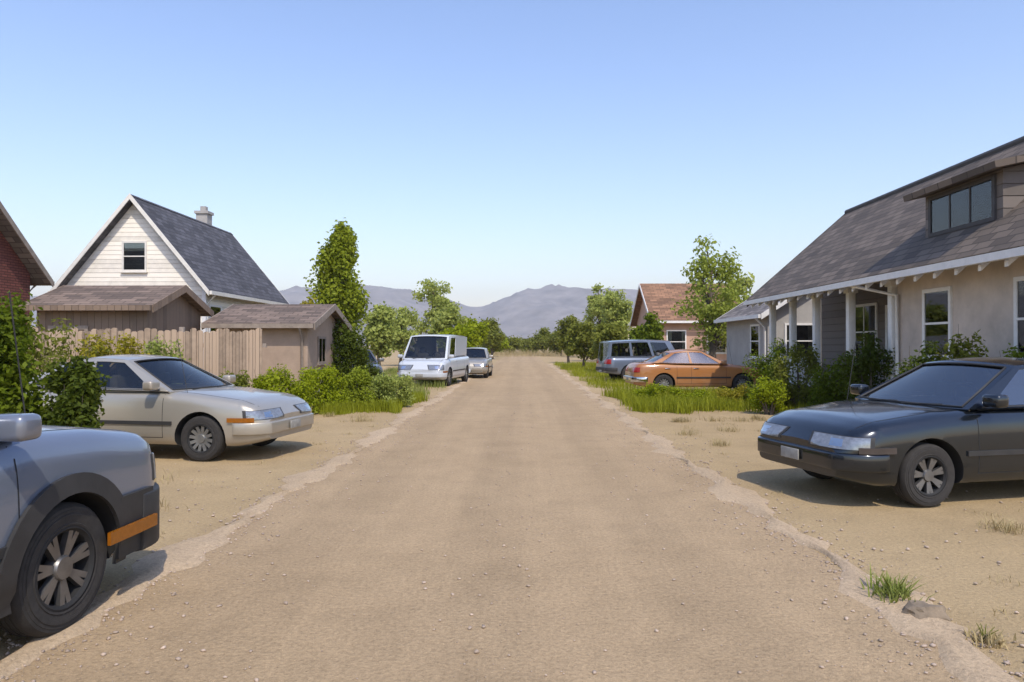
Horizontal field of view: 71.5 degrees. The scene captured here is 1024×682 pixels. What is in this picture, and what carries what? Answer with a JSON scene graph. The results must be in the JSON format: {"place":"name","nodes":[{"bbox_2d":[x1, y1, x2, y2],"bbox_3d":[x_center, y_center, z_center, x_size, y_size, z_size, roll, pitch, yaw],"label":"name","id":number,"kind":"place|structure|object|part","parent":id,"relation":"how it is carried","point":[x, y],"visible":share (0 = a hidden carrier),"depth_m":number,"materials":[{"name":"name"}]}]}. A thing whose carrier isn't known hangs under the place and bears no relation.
{"place":"outdoors","nodes":[
{"label":"outdoors","id":0,"kind":"place"},
{"bbox_2d":[154,411,380,510],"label":"dry grass","id":1,"kind":"structure","parent":0,"point":[333,415],"depth_m":14.88,"materials":[{"name":"beige plant"}]},
{"bbox_2d":[310,389,427,415],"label":"grass","id":2,"kind":"structure","parent":0,"point":[393,406],"depth_m":16.91,"materials":[{"name":"green plant"}]},
{"bbox_2d":[30,284,745,345],"bbox_3d":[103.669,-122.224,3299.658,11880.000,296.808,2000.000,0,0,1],"label":"hills","id":3,"kind":"structure","parent":0,"point":[527,312],"depth_m":3008.18,"materials":[{"name":"grey stone"}]},
{"bbox_2d":[318,366,459,398],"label":"grass","id":4,"kind":"structure","parent":0,"point":[424,381],"depth_m":27.07,"materials":[{"name":"green plant"}]},
{"bbox_2d":[0,351,962,681],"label":"road","id":5,"kind":"structure","parent":0,"point":[356,611],"depth_m":4.76,"materials":[{"name":"beige soil"}]},
{"bbox_2d":[457,347,492,377],"bbox_3d":[-1.947,0.967,36.021,2.071,1.693,4.220,0,0,3],"label":"hatchback","id":6,"kind":"object","parent":5,"relation":"on","point":[480,359],"visible":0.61,"depth_m":35.05,"materials":[{"name":"silver metal"}]},
{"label":"rear window","id":7,"kind":"part","parent":6,"relation":"part of","materials":[{"name":"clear glass"}]},
{"bbox_2d":[0,392,1023,681],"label":"pebbles","id":8,"kind":"object","parent":5,"relation":"on","point":[846,618],"visible":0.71,"depth_m":5.24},
{"bbox_2d":[0,346,1023,681],"bbox_3d":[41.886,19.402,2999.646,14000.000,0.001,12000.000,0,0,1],"label":"ground","id":9,"kind":"structure","parent":0,"point":[876,514],"depth_m":7.05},
{"bbox_2d":[0,201,54,329],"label":"house","id":10,"kind":"structure","parent":9,"relation":"on","point":[22,267],"depth_m":20.41,"materials":[{"name":"red brick"}]},
{"bbox_2d":[0,289,55,424],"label":"bush","id":11,"kind":"object","parent":9,"relation":"on","point":[10,396],"visible":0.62,"depth_m":8.52,"materials":[{"name":"green plant"}]},
{"bbox_2d":[23,316,83,377],"bbox_3d":[-9.909,0.606,14.565,1.708,2.332,1.694,0,0,23],"label":"bush","id":12,"kind":"object","parent":9,"relation":"on","point":[54,343],"visible":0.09,"depth_m":14.51,"materials":[{"name":"green plant"}]},
{"bbox_2d":[35,341,113,374],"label":"shrub","id":13,"kind":"object","parent":9,"relation":"on","point":[57,361],"visible":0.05,"depth_m":13.91,"materials":[{"name":"green plant"}]},
{"bbox_2d":[39,347,111,427],"bbox_3d":[-5.357,0.886,8.691,0.916,1.620,1.013,0,0,1],"label":"bush","id":14,"kind":"object","parent":9,"relation":"on","point":[77,403],"visible":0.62,"depth_m":8.57,"materials":[{"name":"green plant"}]},
{"bbox_2d":[0,292,159,637],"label":"sport utility vehicle","id":15,"kind":"object","parent":9,"relation":"on","point":[79,506],"visible":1,"depth_m":3.94,"materials":[{"name":"metal"}]},
{"bbox_2d":[74,325,153,382],"bbox_3d":[-8.036,0.667,14.355,1.918,2.158,1.273,0,0,1],"label":"shrub","id":16,"kind":"object","parent":9,"relation":"on","point":[126,345],"visible":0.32,"depth_m":14.15,"materials":[{"name":"green plant"}]},
{"bbox_2d":[17,285,213,332],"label":"shed","id":17,"kind":"structure","parent":9,"relation":"on","point":[85,308],"depth_m":18.38,"materials":[{"name":"grey paint"}]},
{"bbox_2d":[48,326,88,331],"bbox_3d":[-11.323,0.633,18.146,1.030,2.050,0.061,0,0,1],"label":"door","id":18,"kind":"structure","parent":17,"relation":"in","point":[80,328],"depth_m":18.12,"materials":[{"name":"grey wood"}]},
{"bbox_2d":[28,327,266,387],"bbox_3d":[-8.906,0.790,15.941,6.757,2.210,0.174,0,0,-2],"label":"board fence","id":19,"kind":"object","parent":9,"relation":"on","point":[216,352],"visible":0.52,"depth_m":15.93,"materials":[{"name":"grey wood"}]},
{"bbox_2d":[143,334,190,383],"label":"shrub","id":20,"kind":"object","parent":9,"relation":"on","point":[155,349],"visible":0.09,"depth_m":14.83,"materials":[{"name":"green plant"}]},
{"bbox_2d":[48,193,288,332],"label":"house","id":21,"kind":"structure","parent":9,"relation":"on","point":[135,240],"depth_m":25.23,"materials":[{"name":"beige"}]},
{"bbox_2d":[120,241,147,272],"bbox_3d":[-13.375,-2.981,25.172,0.950,1.130,0.110,0,0,1],"label":"window","id":22,"kind":"structure","parent":21,"relation":"in","point":[134,253],"depth_m":25.20,"materials":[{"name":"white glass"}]},
{"bbox_2d":[209,304,221,332],"bbox_3d":[-10.877,-0.595,26.058,0.060,1.440,1.040,0,0,1],"label":"window","id":23,"kind":"structure","parent":21,"relation":"in","point":[216,308],"depth_m":25.99,"materials":[{"name":"white glass"}]},
{"bbox_2d":[29,339,313,460],"bbox_3d":[-5.464,0.818,10.822,4.670,1.691,2.108,0,0,10],"label":"sedan","id":24,"kind":"object","parent":9,"relation":"on","point":[197,413],"visible":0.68,"depth_m":9.92,"materials":[{"name":"beige metal"}]},
{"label":"rear window","id":25,"kind":"part","parent":24,"relation":"part of","materials":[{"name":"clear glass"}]},
{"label":"side window","id":26,"kind":"part","parent":24,"relation":"part of","materials":[{"name":"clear glass"}]},
{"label":"side window","id":27,"kind":"part","parent":24,"relation":"part of","materials":[{"name":"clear glass"}]},
{"bbox_2d":[218,367,251,386],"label":"shrub","id":28,"kind":"object","parent":9,"relation":"on","point":[242,380],"visible":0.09,"depth_m":14.66,"materials":[{"name":"green plant"}]},
{"bbox_2d":[251,367,289,393],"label":"shrub","id":29,"kind":"object","parent":9,"relation":"on","point":[265,383],"visible":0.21,"depth_m":14.28,"materials":[{"name":"green plant"}]},
{"bbox_2d":[201,304,351,391],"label":"outbuilding","id":30,"kind":"structure","parent":9,"relation":"on","point":[296,338],"depth_m":20.68,"materials":[{"name":"wood"}]},
{"bbox_2d":[242,336,255,365],"bbox_3d":[-7.763,0.292,20.574,0.900,0.880,0.110,0,0,1],"label":"window","id":31,"kind":"structure","parent":30,"relation":"in","point":[242,336],"depth_m":20.60,"materials":[{"name":"grey wood"}]},
{"bbox_2d":[317,336,327,364],"bbox_3d":[-5.859,0.300,21.983,0.110,0.880,0.900,0,0,1],"label":"window","id":32,"kind":"structure","parent":30,"relation":"in","point":[321,341],"depth_m":21.94,"materials":[{"name":"grey wood"}]},
{"bbox_2d":[272,363,324,413],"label":"bush","id":33,"kind":"object","parent":9,"relation":"on","point":[300,388],"visible":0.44,"depth_m":16.12,"materials":[{"name":"green plant"}]},
{"bbox_2d":[300,298,316,303],"bbox_3d":[-8.055,0.069,27.040,1.885,3.498,1.895,0,0,-17],"label":"tree","id":34,"kind":"object","parent":9,"relation":"on","point":[308,302],"visible":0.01,"depth_m":26.92,"materials":[{"name":"green plant"}]},
{"bbox_2d":[299,363,349,405],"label":"bush","id":35,"kind":"object","parent":9,"relation":"on","point":[329,391],"visible":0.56,"depth_m":17.00,"materials":[{"name":"green plant"}]},
{"bbox_2d":[303,217,371,339],"bbox_3d":[-7.237,-1.706,30.136,2.776,7.083,2.476,0,0,19],"label":"poplar tree","id":36,"kind":"object","parent":9,"relation":"on","point":[339,286],"visible":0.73,"depth_m":29.66,"materials":[{"name":"green plant"}]},
{"bbox_2d":[331,317,371,384],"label":"hedge","id":37,"kind":"object","parent":9,"relation":"on","point":[348,351],"visible":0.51,"depth_m":23.29,"materials":[{"name":"green plant"}]},
{"bbox_2d":[339,365,378,405],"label":"bush","id":38,"kind":"object","parent":9,"relation":"on","point":[356,385],"visible":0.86,"depth_m":17.63,"materials":[{"name":"green plant"}]},
{"bbox_2d":[352,349,383,381],"bbox_3d":[-6.021,0.914,27.077,2.071,1.693,4.220,0,0,-19],"label":"hatchback","id":39,"kind":"object","parent":9,"relation":"on","point":[371,355],"visible":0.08,"depth_m":26.70,"materials":[{"name":"grey paint"}]},
{"bbox_2d":[362,351,384,377],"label":"hedge","id":40,"kind":"object","parent":9,"relation":"on","point":[374,371],"visible":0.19,"depth_m":24.73,"materials":[{"name":"green plant"}]},
{"bbox_2d":[361,301,399,364],"bbox_3d":[-7.436,-0.202,40.058,2.083,4.197,2.374,0,0,-25],"label":"tree","id":41,"kind":"object","parent":9,"relation":"on","point":[383,335],"visible":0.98,"depth_m":39.61,"materials":[{"name":"green plant"}]},
{"bbox_2d":[365,372,415,405],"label":"bush","id":42,"kind":"object","parent":9,"relation":"on","point":[382,386],"visible":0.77,"depth_m":18.03,"materials":[{"name":"green plant"}]},
{"bbox_2d":[389,306,420,364],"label":"tree","id":43,"kind":"object","parent":9,"relation":"on","point":[405,318],"visible":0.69,"depth_m":54.44,"materials":[{"name":"green plant"}]},
{"bbox_2d":[397,334,470,385],"bbox_3d":[-3.139,0.742,29.538,2.270,2.066,5.120,0,0,9],"label":"van","id":44,"kind":"object","parent":9,"relation":"on","point":[425,360],"visible":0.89,"depth_m":28.37,"materials":[{"name":"white paint"}]},
{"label":"side window","id":45,"kind":"part","parent":44,"relation":"part of","materials":[{"name":"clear glass"}]},
{"bbox_2d":[411,277,461,343],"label":"tree","id":46,"kind":"object","parent":9,"relation":"on","point":[432,293],"visible":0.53,"depth_m":61.63,"materials":[{"name":"green plant"}]},
{"bbox_2d":[427,295,467,347],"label":"tree","id":47,"kind":"object","parent":9,"relation":"on","point":[449,316],"visible":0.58,"depth_m":49.45,"materials":[{"name":"green plant"}]},
{"bbox_2d":[438,322,479,354],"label":"tree","id":48,"kind":"object","parent":9,"relation":"on","point":[471,334],"visible":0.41,"depth_m":43.45,"materials":[{"name":"green plant"}]},
{"bbox_2d":[462,314,490,346],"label":"tree","id":49,"kind":"object","parent":9,"relation":"on","point":[482,328],"visible":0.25,"depth_m":57.52,"materials":[{"name":"green plant"}]},
{"bbox_2d":[478,317,506,358],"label":"tree","id":50,"kind":"object","parent":9,"relation":"on","point":[495,338],"visible":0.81,"depth_m":81.18,"materials":[{"name":"green plant"}]},
{"bbox_2d":[478,332,509,352],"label":"tree","id":51,"kind":"object","parent":9,"relation":"on","point":[505,344],"visible":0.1,"depth_m":95.41,"materials":[{"name":"green plant"}]},
{"bbox_2d":[0,364,1017,681],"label":"gravel verge","id":52,"kind":"structure","parent":9,"relation":"on","point":[962,658],"depth_m":4.95,"materials":[{"name":"beige gravel"}]},
{"bbox_2d":[856,564,935,602],"bbox_3d":[2.373,1.550,4.457,0.461,0.175,0.438,0,0,-38],"label":"weed","id":53,"kind":"object","parent":52,"relation":"on","point":[894,588],"visible":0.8,"depth_m":4.45,"materials":[{"name":"green plant"}]},
{"bbox_2d":[901,600,949,620],"bbox_3d":[2.422,1.587,4.172,0.258,0.094,0.176,0,0,22],"label":"stone","id":54,"kind":"object","parent":52,"relation":"on","point":[917,609],"visible":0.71,"depth_m":4.13,"materials":[{"name":"grey stone"}]},
{"bbox_2d":[964,623,1015,649],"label":"weed","id":55,"kind":"object","parent":52,"relation":"on","point":[991,638],"visible":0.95,"depth_m":3.81,"materials":[{"name":"beige plant"}]},
{"bbox_2d":[437,349,586,356],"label":"dry grass","id":56,"kind":"structure","parent":9,"relation":"on","point":[529,354],"depth_m":104.57,"materials":[{"name":"beige plant"}]},
{"bbox_2d":[503,335,523,353],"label":"tree","id":57,"kind":"object","parent":9,"relation":"on","point":[514,343],"visible":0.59,"depth_m":119.02,"materials":[{"name":"green plant"}]},
{"bbox_2d":[518,336,538,352],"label":"tree","id":58,"kind":"object","parent":9,"relation":"on","point":[526,343],"visible":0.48,"depth_m":126.76,"materials":[{"name":"green plant"}]},
{"bbox_2d":[527,327,552,355],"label":"tree","id":59,"kind":"object","parent":9,"relation":"on","point":[537,342],"visible":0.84,"depth_m":108.90,"materials":[{"name":"green plant"}]},
{"bbox_2d":[544,328,562,355],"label":"tree","id":60,"kind":"object","parent":9,"relation":"on","point":[551,339],"visible":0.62,"depth_m":103.18,"materials":[{"name":"green plant"}]},
{"bbox_2d":[554,314,580,362],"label":"tree","id":61,"kind":"object","parent":9,"relation":"on","point":[563,325],"visible":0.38,"depth_m":63.88,"materials":[{"name":"green plant"}]},
{"bbox_2d":[564,321,597,365],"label":"tree","id":62,"kind":"object","parent":9,"relation":"on","point":[580,338],"visible":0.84,"depth_m":47.36,"materials":[{"name":"green plant"}]},
{"bbox_2d":[159,415,1023,618],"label":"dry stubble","id":63,"kind":"object","parent":9,"relation":"on","point":[758,430],"visible":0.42,"depth_m":9.46,"materials":[{"name":"beige plant"}]},
{"bbox_2d":[582,283,614,360],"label":"tree","id":64,"kind":"object","parent":9,"relation":"on","point":[594,306],"visible":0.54,"depth_m":69.50,"materials":[{"name":"green plant"}]},
{"bbox_2d":[589,320,629,357],"bbox_3d":[5.423,0.341,40.007,2.418,3.111,2.696,0,0,34],"label":"tree","id":65,"kind":"object","parent":9,"relation":"on","point":[610,331],"visible":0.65,"depth_m":39.39,"materials":[{"name":"green plant"}]},
{"bbox_2d":[599,289,632,337],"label":"tree","id":66,"kind":"object","parent":9,"relation":"on","point":[615,307],"visible":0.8,"depth_m":55.31,"materials":[{"name":"green plant"}]},
{"bbox_2d":[623,322,635,355],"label":"house","id":67,"kind":"structure","parent":9,"relation":"on","point":[626,350],"depth_m":65.85,"materials":[{"name":"beige paint"}]},
{"bbox_2d":[596,339,680,380],"bbox_3d":[6.194,0.859,31.413,4.820,1.854,2.182,0,0,-11],"label":"station wagon","id":68,"kind":"object","parent":9,"relation":"on","point":[611,366],"visible":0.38,"depth_m":30.55,"materials":[{"name":"blue paint"}]},
{"bbox_2d":[628,311,666,355],"bbox_3d":[7.174,0.145,37.936,2.188,3.481,1.870,0,0,11],"label":"tree","id":69,"kind":"object","parent":9,"relation":"on","point":[651,328],"visible":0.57,"depth_m":37.49,"materials":[{"name":"green plant"}]},
{"bbox_2d":[631,381,667,398],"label":"bush","id":70,"kind":"object","parent":9,"relation":"on","point":[652,389],"visible":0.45,"depth_m":18.83,"materials":[{"name":"green plant"}]},
{"bbox_2d":[630,283,737,359],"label":"house","id":71,"kind":"structure","parent":9,"relation":"on","point":[658,298],"depth_m":41.80,"materials":[{"name":"brown paint"}]},
{"bbox_2d":[666,330,685,349],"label":"window","id":72,"kind":"structure","parent":71,"relation":"in","point":[673,336],"depth_m":40.86,"materials":[{"name":"white glass"}]},
{"bbox_2d":[707,335,726,353],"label":"window","id":73,"kind":"structure","parent":71,"relation":"in","point":[719,350],"depth_m":40.82,"materials":[{"name":"white glass"}]},
{"bbox_2d":[668,387,712,401],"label":"bush","id":74,"kind":"object","parent":9,"relation":"on","point":[701,393],"visible":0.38,"depth_m":18.49,"materials":[{"name":"green plant"}]},
{"bbox_2d":[623,343,761,389],"bbox_3d":[6.300,0.900,24.510,4.715,1.691,2.108,0,0,-3],"label":"sedan","id":75,"kind":"object","parent":9,"relation":"on","point":[686,368],"visible":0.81,"depth_m":23.67,"materials":[{"name":"orange paint"}]},
{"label":"rear window","id":76,"kind":"part","parent":75,"relation":"part of","materials":[{"name":"glass"}]},
{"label":"side window","id":77,"kind":"part","parent":75,"relation":"part of","materials":[{"name":"glass"}]},
{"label":"side window","id":78,"kind":"part","parent":75,"relation":"part of","materials":[{"name":"glass"}]},
{"bbox_2d":[670,234,750,357],"bbox_3d":[9.452,-1.531,32.979,3.893,6.790,4.484,0,0,22],"label":"tree","id":79,"kind":"object","parent":9,"relation":"on","point":[709,312],"visible":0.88,"depth_m":32.62,"materials":[{"name":"green plant"}]},
{"bbox_2d":[712,383,750,404],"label":"bush","id":80,"kind":"object","parent":9,"relation":"on","point":[740,390],"visible":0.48,"depth_m":18.19,"materials":[{"name":"green plant"}]},
{"bbox_2d":[714,272,754,349],"bbox_3d":[12.938,-0.980,40.034,3.675,5.764,3.424,0,0,14],"label":"tree","id":81,"kind":"object","parent":9,"relation":"on","point":[746,282],"visible":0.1,"depth_m":39.59,"materials":[{"name":"green plant"}]},
{"bbox_2d":[714,296,811,388],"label":"cottage","id":82,"kind":"structure","parent":9,"relation":"on","point":[747,329],"depth_m":25.66,"materials":[{"name":"grey paint"}]},
{"bbox_2d":[748,324,759,358],"bbox_3d":[8.931,0.025,26.178,0.110,1.280,1.100,0,0,1],"label":"window","id":83,"kind":"structure","parent":82,"relation":"in","point":[754,328],"depth_m":26.13,"materials":[{"name":"white glass"}]},
{"bbox_2d":[784,323,811,355],"bbox_3d":[10.048,-0.003,24.853,1.040,1.240,0.060,0,0,1],"label":"window","id":84,"kind":"structure","parent":82,"relation":"in","point":[804,330],"depth_m":24.86,"materials":[{"name":"white glass"}]},
{"bbox_2d":[747,374,789,414],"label":"bush","id":85,"kind":"object","parent":9,"relation":"on","point":[774,396],"visible":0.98,"depth_m":16.36,"materials":[{"name":"green plant"}]},
{"bbox_2d":[741,338,796,407],"bbox_3d":[6.525,0.842,18.086,1.514,1.859,1.209,0,0,1],"label":"shrub","id":86,"kind":"object","parent":9,"relation":"on","point":[765,371],"visible":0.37,"depth_m":18.15,"materials":[{"name":"green plant"}]},
{"bbox_2d":[769,340,830,409],"bbox_3d":[6.979,0.864,17.332,1.434,1.773,1.056,0,0,1],"label":"shrub","id":87,"kind":"object","parent":9,"relation":"on","point":[797,391],"visible":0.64,"depth_m":17.27,"materials":[{"name":"green plant"}]},
{"bbox_2d":[804,349,860,405],"bbox_3d":[7.377,0.966,16.337,1.085,1.578,1.117,0,0,-37],"label":"shrub","id":88,"kind":"object","parent":9,"relation":"on","point":[827,391],"visible":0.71,"depth_m":16.18,"materials":[{"name":"green plant"}]},
{"bbox_2d":[833,327,894,400],"bbox_3d":[7.346,0.706,14.638,1.245,2.064,0.921,0,0,-26],"label":"shrub","id":89,"kind":"object","parent":9,"relation":"on","point":[867,361],"visible":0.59,"depth_m":14.58,"materials":[{"name":"green plant"}]},
{"bbox_2d":[744,136,1023,399],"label":"house","id":90,"kind":"structure","parent":9,"relation":"on","point":[938,256],"depth_m":13.73,"materials":[{"name":"beige paint"}]},
{"bbox_2d":[856,302,877,356],"bbox_3d":[9.354,-0.238,18.873,0.060,1.490,1.390,0,0,1],"label":"window","id":91,"kind":"structure","parent":90,"relation":"in","point":[866,314],"depth_m":18.74,"materials":[{"name":"white glass"}]},
{"bbox_2d":[885,305,887,380],"bbox_3d":[9.330,0.177,17.171,0.061,2.150,1.130,0,0,1],"label":"door","id":92,"kind":"structure","parent":90,"relation":"in","point":[886,306],"depth_m":17.67,"materials":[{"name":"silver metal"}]},
{"bbox_2d":[922,286,952,359],"bbox_3d":[7.747,-0.303,12.995,0.110,1.330,0.950,0,0,1],"label":"window","id":93,"kind":"structure","parent":90,"relation":"in","point":[937,303],"depth_m":12.95,"materials":[{"name":"white glass"}]},
{"bbox_2d":[1013,276,1023,357],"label":"window","id":94,"kind":"structure","parent":90,"relation":"in","point":[1018,282],"depth_m":10.86,"materials":[{"name":"white glass"}]},
{"bbox_2d":[758,338,1023,506],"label":"sedan","id":95,"kind":"object","parent":9,"relation":"on","point":[928,434],"visible":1,"depth_m":7.17,"materials":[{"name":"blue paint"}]},
{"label":"side window","id":96,"kind":"part","parent":95,"relation":"part of","materials":[{"name":"glass"}]},
{"bbox_2d":[890,340,944,377],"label":"shrub","id":97,"kind":"object","parent":9,"relation":"on","point":[926,358],"visible":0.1,"depth_m":11.22,"materials":[{"name":"green plant"}]},
{"bbox_2d":[934,324,988,359],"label":"shrub","id":98,"kind":"object","parent":9,"relation":"on","point":[960,352],"visible":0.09,"depth_m":10.86,"materials":[{"name":"green plant"}]},
{"bbox_2d":[1000,343,1023,357],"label":"shrub","id":99,"kind":"object","parent":9,"relation":"on","point":[1015,354],"visible":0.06,"depth_m":10.07,"materials":[{"name":"green plant"}]},
{"bbox_2d":[0,0,1023,306],"label":"sky","id":100,"kind":"structure","parent":0,"point":[492,150],"materials":[{"name":"blue"}]},
{"bbox_2d":[553,361,714,388],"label":"grass","id":101,"kind":"structure","parent":0,"point":[577,369],"depth_m":35.02,"materials":[{"name":"green plant"}]},
{"bbox_2d":[599,384,810,414],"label":"grass","id":102,"kind":"structure","parent":0,"point":[665,403],"depth_m":17.43,"materials":[{"name":"green plant"}]},
{"bbox_2d":[762,400,816,413],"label":"grass","id":103,"kind":"structure","parent":0,"point":[799,406],"depth_m":16.91,"materials":[{"name":"green plant"}]},
{"bbox_2d":[665,414,1023,535],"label":"dry grass","id":104,"kind":"structure","parent":0,"point":[998,525],"depth_m":11.32,"materials":[{"name":"beige plant"}]}
]}

